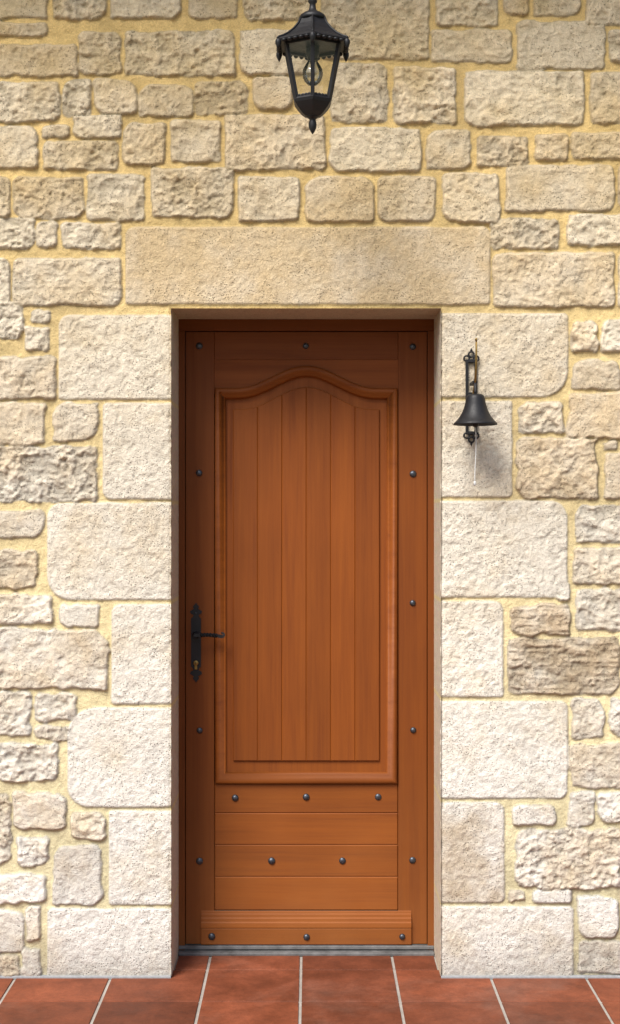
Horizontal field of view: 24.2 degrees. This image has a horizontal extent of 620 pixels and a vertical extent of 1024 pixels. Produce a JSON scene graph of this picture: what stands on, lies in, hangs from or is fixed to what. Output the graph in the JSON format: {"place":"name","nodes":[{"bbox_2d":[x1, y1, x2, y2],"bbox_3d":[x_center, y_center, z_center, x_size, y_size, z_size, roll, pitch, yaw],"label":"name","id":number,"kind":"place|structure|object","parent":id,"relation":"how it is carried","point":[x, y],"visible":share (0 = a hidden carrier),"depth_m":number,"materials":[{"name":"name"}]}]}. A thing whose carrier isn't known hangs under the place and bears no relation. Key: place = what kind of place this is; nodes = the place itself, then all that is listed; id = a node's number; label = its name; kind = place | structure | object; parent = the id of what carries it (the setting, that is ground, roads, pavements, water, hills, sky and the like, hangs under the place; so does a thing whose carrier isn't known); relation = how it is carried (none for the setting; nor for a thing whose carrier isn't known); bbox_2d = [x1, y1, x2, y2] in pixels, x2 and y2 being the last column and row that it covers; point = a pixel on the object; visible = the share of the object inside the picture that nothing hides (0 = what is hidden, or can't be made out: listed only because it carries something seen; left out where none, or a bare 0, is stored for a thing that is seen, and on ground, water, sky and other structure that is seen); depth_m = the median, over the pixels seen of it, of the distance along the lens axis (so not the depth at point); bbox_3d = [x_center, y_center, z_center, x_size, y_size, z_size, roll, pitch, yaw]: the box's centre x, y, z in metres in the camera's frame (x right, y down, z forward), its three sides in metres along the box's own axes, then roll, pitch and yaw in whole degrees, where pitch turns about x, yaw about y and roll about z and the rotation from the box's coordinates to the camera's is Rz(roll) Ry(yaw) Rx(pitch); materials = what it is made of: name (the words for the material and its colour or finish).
{"place":"outdoors","nodes":[
{"label":"outdoors","id":0,"kind":"place"},
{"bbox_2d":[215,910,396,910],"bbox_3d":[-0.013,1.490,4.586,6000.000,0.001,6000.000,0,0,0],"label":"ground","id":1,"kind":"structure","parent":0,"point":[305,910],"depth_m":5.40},
{"bbox_2d":[0,956,613,1023],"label":"tile grout","id":2,"kind":"object","parent":1,"relation":"on","point":[300,996],"depth_m":4.42,"materials":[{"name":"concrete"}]},
{"bbox_2d":[0,956,619,1023],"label":"terrace paving tiles","id":3,"kind":"object","parent":1,"relation":"on","point":[265,990],"depth_m":4.40,"materials":[{"name":"tile"}]},
{"bbox_2d":[178,944,433,955],"bbox_3d":[-0.013,1.466,4.846,0.854,0.028,0.080,0,0,0],"label":"door threshold","id":4,"kind":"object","parent":3,"relation":"on","point":[306,950],"depth_m":4.83,"materials":[{"name":"metal"}]},
{"bbox_2d":[0,0,619,976],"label":"stone wall","id":5,"kind":"structure","parent":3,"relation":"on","point":[456,162],"depth_m":4.58,"materials":[{"name":"stone"}]},
{"bbox_2d":[171,309,178,972],"bbox_3d":[-0.441,0.422,4.717,0.001,2.136,0.280,0,0,0],"label":"door jamb","id":6,"kind":"object","parent":5,"relation":"attached to","point":[175,634],"visible":1,"depth_m":4.73,"materials":[{"name":"stone"}]},
{"bbox_2d":[171,308,440,318],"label":"lintel soffit","id":7,"kind":"structure","parent":5,"relation":"attached to","point":[306,313],"depth_m":4.70,"materials":[{"name":"stone"}]},
{"bbox_2d":[179,319,441,950],"bbox_3d":[-0.013,0.399,4.846,0.960,2.158,0.109,0,0,0],"label":"entrance door","id":8,"kind":"structure","parent":5,"relation":"in","point":[306,614],"depth_m":4.85,"materials":[{"name":"brown wood"}]},
{"bbox_2d":[434,309,440,975],"bbox_3d":[0.415,0.422,4.717,0.001,2.136,0.280,0,0,0],"label":"door jamb","id":9,"kind":"object","parent":5,"relation":"attached to","point":[437,638],"visible":1,"depth_m":4.70,"materials":[{"name":"stone"}]},
{"bbox_2d":[454,338,496,485],"bbox_3d":[0.513,-0.310,4.498,0.136,0.460,0.184,0,0,0],"label":"bell","id":10,"kind":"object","parent":5,"relation":"attached to","point":[475,413],"depth_m":4.46,"materials":[{"name":"black metal"}]},
{"bbox_2d":[0,975,619,978],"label":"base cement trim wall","id":11,"kind":"structure","parent":3,"relation":"on","point":[442,976],"depth_m":4.58,"materials":[{"name":"grey concrete"}]},
{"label":"house walls","id":12,"kind":"structure","parent":1,"relation":"on"},
{"bbox_3d":[-0.012,-2.520,4.426,18.000,0.220,1.120,0,0,0],"label":"porch roof slab","id":13,"kind":"object","parent":12,"relation":"on","visible":0},
{"bbox_2d":[275,0,349,133],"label":"hanging lantern","id":14,"kind":"object","parent":13,"relation":"hanging from","point":[312,35],"visible":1,"depth_m":4.10,"materials":[{"name":"black metal"}]}
]}

